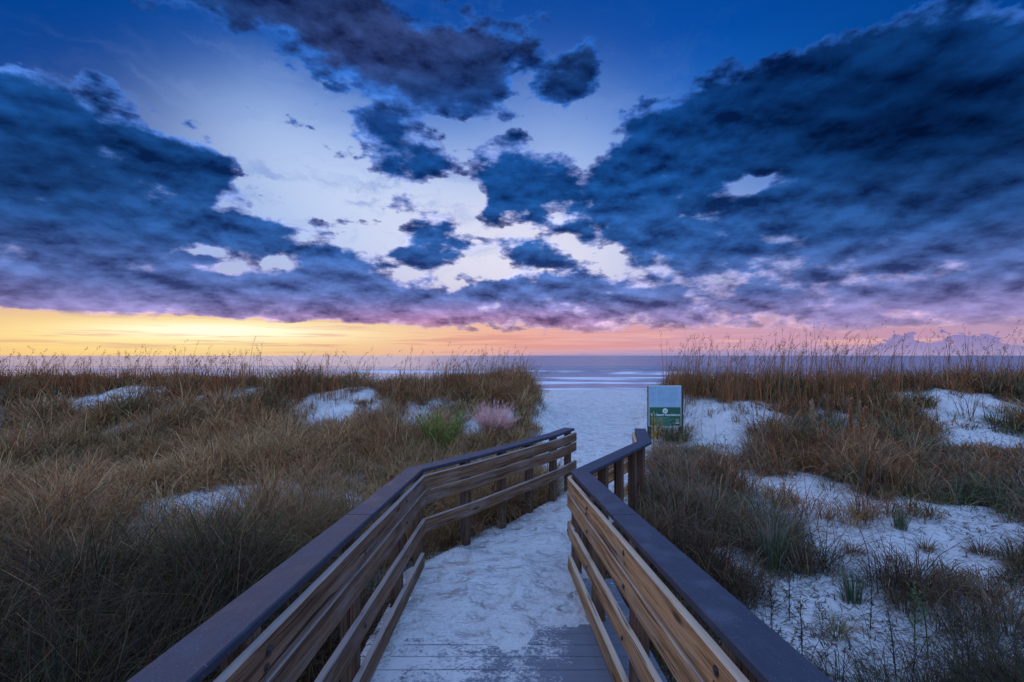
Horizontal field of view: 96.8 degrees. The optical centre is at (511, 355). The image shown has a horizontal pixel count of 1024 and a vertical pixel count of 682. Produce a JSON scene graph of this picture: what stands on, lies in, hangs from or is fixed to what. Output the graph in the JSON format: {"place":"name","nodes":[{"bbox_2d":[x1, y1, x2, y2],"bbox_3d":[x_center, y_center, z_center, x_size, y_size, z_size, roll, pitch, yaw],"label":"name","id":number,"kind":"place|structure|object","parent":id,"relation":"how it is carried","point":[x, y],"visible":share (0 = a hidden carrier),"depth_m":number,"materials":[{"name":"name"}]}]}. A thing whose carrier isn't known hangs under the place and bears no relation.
{"place":"outdoors","nodes":[
{"label":"outdoors","id":0,"kind":"place"},
{"bbox_2d":[0,383,1023,681],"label":"sandy ground","id":1,"kind":"structure","parent":0,"point":[512,587],"depth_m":5.30,"materials":[{"name":"white sand"}]},
{"bbox_2d":[0,336,550,434],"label":"sea oats","id":2,"kind":"object","parent":1,"relation":"on","point":[103,380],"visible":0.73,"depth_m":14.99,"materials":[{"name":"brown plant"}]},
{"bbox_2d":[0,349,595,681],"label":"dune grass","id":3,"kind":"structure","parent":1,"relation":"on","point":[79,602],"depth_m":6.21,"materials":[{"name":"brown plant"}]},
{"bbox_2d":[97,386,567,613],"bbox_3d":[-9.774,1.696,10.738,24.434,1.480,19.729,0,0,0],"label":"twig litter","id":4,"kind":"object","parent":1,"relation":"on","point":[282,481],"visible":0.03,"depth_m":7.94,"materials":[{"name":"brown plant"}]},
{"bbox_2d":[414,407,475,455],"bbox_3d":[-1.501,1.701,10.246,1.369,1.090,1.353,0,0,0],"label":"green bush","id":5,"kind":"object","parent":1,"relation":"on","point":[436,427],"visible":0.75,"depth_m":10.09,"materials":[{"name":"green plant"}]},
{"bbox_2d":[465,400,518,435],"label":"pink grass clump","id":6,"kind":"object","parent":1,"relation":"on","point":[496,419],"visible":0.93,"depth_m":11.34,"materials":[{"name":"pink plant"}]},
{"bbox_2d":[360,578,666,681],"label":"boardwalk deck","id":7,"kind":"structure","parent":1,"relation":"on","point":[553,653],"depth_m":3.07,"materials":[{"name":"grey wood"}]},
{"bbox_2d":[126,428,576,681],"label":"boardwalk railing","id":8,"kind":"object","parent":7,"relation":"attached to","point":[239,646],"visible":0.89,"depth_m":2.62,"materials":[{"name":"brown wood"}]},
{"bbox_2d":[566,428,832,681],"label":"boardwalk railing","id":9,"kind":"object","parent":7,"relation":"attached to","point":[755,648],"visible":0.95,"depth_m":2.29,"materials":[{"name":"brown wood"}]},
{"bbox_2d":[650,412,661,448],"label":"dried flower stalk","id":10,"kind":"object","parent":1,"relation":"on","point":[654,431],"visible":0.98,"depth_m":10.49,"materials":[{"name":"brown plant"}]},
{"bbox_2d":[647,385,682,438],"bbox_3d":[3.926,1.698,11.637,0.898,1.874,0.126,0,0,0],"label":"beach sign","id":11,"kind":"object","parent":1,"relation":"on","point":[665,403],"visible":0.95,"depth_m":11.58,"materials":[{"name":"metal"}]},
{"bbox_2d":[747,562,762,604],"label":"bare weed","id":12,"kind":"object","parent":1,"relation":"on","point":[755,594],"visible":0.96,"depth_m":4.23,"materials":[{"name":"black plant"}]},
{"bbox_2d":[761,576,781,628],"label":"bare weed","id":13,"kind":"object","parent":1,"relation":"on","point":[770,593],"visible":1,"depth_m":3.77,"materials":[{"name":"black plant"}]},
{"bbox_2d":[747,510,800,574],"bbox_3d":[2.865,2.044,5.018,0.632,0.676,0.677,0,0,-11],"label":"grass tuft","id":14,"kind":"object","parent":1,"relation":"on","point":[770,540],"visible":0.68,"depth_m":4.97,"materials":[{"name":"plant"}]},
{"bbox_2d":[782,561,794,619],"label":"bare weed","id":15,"kind":"object","parent":1,"relation":"on","point":[789,596],"visible":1,"depth_m":3.97,"materials":[{"name":"black plant"}]},
{"bbox_2d":[563,355,1023,681],"bbox_3d":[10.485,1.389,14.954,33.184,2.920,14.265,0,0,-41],"label":"dune grass","id":16,"kind":"structure","parent":1,"relation":"on","point":[669,507],"depth_m":6.62,"materials":[{"name":"brown plant"}]},
{"bbox_2d":[782,503,810,544],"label":"grass tuft","id":17,"kind":"object","parent":1,"relation":"on","point":[796,523],"visible":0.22,"depth_m":5.72,"materials":[{"name":"green plant"}]},
{"bbox_2d":[792,589,810,654],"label":"bare weed","id":18,"kind":"object","parent":1,"relation":"on","point":[801,636],"visible":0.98,"depth_m":3.53,"materials":[{"name":"black plant"}]},
{"bbox_2d":[809,399,816,430],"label":"dried flower stalk","id":19,"kind":"object","parent":1,"relation":"on","point":[811,408],"visible":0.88,"depth_m":10.83,"materials":[{"name":"brown plant"}]},
{"bbox_2d":[605,388,1023,681],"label":"twig litter","id":20,"kind":"object","parent":1,"relation":"on","point":[796,632],"visible":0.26,"depth_m":4.25,"materials":[{"name":"brown plant"}]},
{"bbox_2d":[808,584,831,665],"bbox_3d":[2.275,2.017,3.342,0.125,0.661,0.164,0,0,0],"label":"bare weed","id":21,"kind":"object","parent":1,"relation":"on","point":[827,655],"visible":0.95,"depth_m":3.33,"materials":[{"name":"black plant"}]},
{"bbox_2d":[652,316,1023,431],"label":"sea oats","id":22,"kind":"object","parent":1,"relation":"on","point":[828,377],"visible":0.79,"depth_m":13.47,"materials":[{"name":"brown plant"}]},
{"bbox_2d":[811,605,867,640],"bbox_3d":[2.654,2.172,3.722,0.542,0.247,0.492,0,0,12],"label":"grass tuft","id":23,"kind":"object","parent":1,"relation":"on","point":[834,628],"visible":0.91,"depth_m":3.70,"materials":[{"name":"green plant"}]},
{"bbox_2d":[831,558,873,606],"bbox_3d":[3.210,2.126,4.302,0.433,0.432,0.404,0,0,32],"label":"grass tuft","id":24,"kind":"object","parent":1,"relation":"on","point":[849,592],"visible":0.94,"depth_m":4.29,"materials":[{"name":"green plant"}]},
{"bbox_2d":[827,536,879,557],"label":"grass tuft","id":25,"kind":"object","parent":1,"relation":"on","point":[862,547],"visible":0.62,"depth_m":5.36,"materials":[{"name":"brown plant"}]},
{"bbox_2d":[847,397,867,448],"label":"dried flower stalk","id":26,"kind":"object","parent":1,"relation":"on","point":[850,417],"visible":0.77,"depth_m":9.30,"materials":[{"name":"brown plant"}]},
{"bbox_2d":[855,400,860,421],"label":"dried flower stalk","id":27,"kind":"object","parent":1,"relation":"on","point":[857,413],"visible":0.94,"depth_m":11.55,"materials":[{"name":"brown plant"}]},
{"bbox_2d":[842,500,884,519],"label":"grass tuft","id":28,"kind":"object","parent":1,"relation":"on","point":[861,510],"visible":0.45,"depth_m":6.25,"materials":[{"name":"plant"}]},
{"bbox_2d":[864,585,878,630],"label":"bare weed","id":29,"kind":"object","parent":1,"relation":"on","point":[871,603],"visible":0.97,"depth_m":3.88,"materials":[{"name":"black plant"}]},
{"bbox_2d":[880,595,901,673],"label":"bare weed","id":30,"kind":"object","parent":1,"relation":"on","point":[893,642],"visible":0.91,"depth_m":3.33,"materials":[{"name":"black plant"}]},
{"bbox_2d":[868,573,937,617],"bbox_3d":[3.609,2.197,4.181,0.657,0.319,0.718,0,0,36],"label":"grass tuft","id":31,"kind":"object","parent":1,"relation":"on","point":[896,601],"visible":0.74,"depth_m":4.21,"materials":[{"name":"brown plant"}]},
{"bbox_2d":[891,502,917,531],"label":"grass tuft","id":32,"kind":"object","parent":1,"relation":"on","point":[901,521],"visible":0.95,"depth_m":5.92,"materials":[{"name":"green plant"}]},
{"bbox_2d":[903,585,922,651],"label":"bare weed","id":33,"kind":"object","parent":1,"relation":"on","point":[915,622],"visible":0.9,"depth_m":3.63,"materials":[{"name":"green plant"}]},
{"bbox_2d":[906,581,946,656],"bbox_3d":[3.151,2.039,3.469,0.245,0.651,0.129,0,0,24],"label":"bare weed","id":34,"kind":"object","parent":1,"relation":"on","point":[923,612],"visible":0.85,"depth_m":3.47,"materials":[{"name":"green plant"}]},
{"bbox_2d":[909,531,950,554],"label":"grass tuft","id":35,"kind":"object","parent":1,"relation":"on","point":[924,546],"visible":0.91,"depth_m":5.34,"materials":[{"name":"brown plant"}]},
{"bbox_2d":[905,483,957,505],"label":"grass tuft","id":36,"kind":"object","parent":1,"relation":"on","point":[934,500],"visible":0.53,"depth_m":7.10,"materials":[{"name":"plant"}]},
{"bbox_2d":[936,567,955,610],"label":"bare weed","id":37,"kind":"object","parent":1,"relation":"on","point":[948,588],"visible":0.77,"depth_m":4.05,"materials":[{"name":"brown plant"}]},
{"bbox_2d":[923,558,982,590],"bbox_3d":[4.364,2.165,4.491,0.638,0.283,0.584,0,0,-37],"label":"grass tuft","id":38,"kind":"object","parent":1,"relation":"on","point":[954,576],"visible":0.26,"depth_m":4.51,"materials":[{"name":"brown plant"}]},
{"bbox_2d":[950,530,1010,558],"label":"grass tuft","id":39,"kind":"object","parent":1,"relation":"on","point":[974,548],"visible":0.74,"depth_m":5.25,"materials":[{"name":"brown plant"}]},
{"bbox_2d":[944,558,1022,607],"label":"grass tuft","id":40,"kind":"object","parent":1,"relation":"on","point":[982,584],"visible":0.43,"depth_m":4.29,"materials":[{"name":"brown plant"}]},
{"bbox_2d":[946,577,1023,639],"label":"grass tuft","id":41,"kind":"object","parent":1,"relation":"on","point":[1011,614],"visible":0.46,"depth_m":3.88,"materials":[{"name":"brown plant"}]},
{"bbox_2d":[979,598,998,653],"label":"bare weed","id":42,"kind":"object","parent":1,"relation":"on","point":[988,618],"visible":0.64,"depth_m":3.56,"materials":[{"name":"brown plant"}]},
{"bbox_2d":[979,546,1023,572],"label":"grass tuft","id":43,"kind":"object","parent":1,"relation":"on","point":[1009,562],"visible":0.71,"depth_m":4.82,"materials":[{"name":"brown plant"}]},
{"bbox_2d":[0,356,1023,389],"bbox_3d":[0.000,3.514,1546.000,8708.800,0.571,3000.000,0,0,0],"label":"sea","id":44,"kind":"structure","parent":0,"point":[604,372],"depth_m":192.19,"materials":[{"name":"liquid"}]},
{"bbox_2d":[0,0,1023,355],"label":"sky","id":45,"kind":"structure","parent":0,"point":[353,177],"materials":[{"name":"blue"}]}
]}

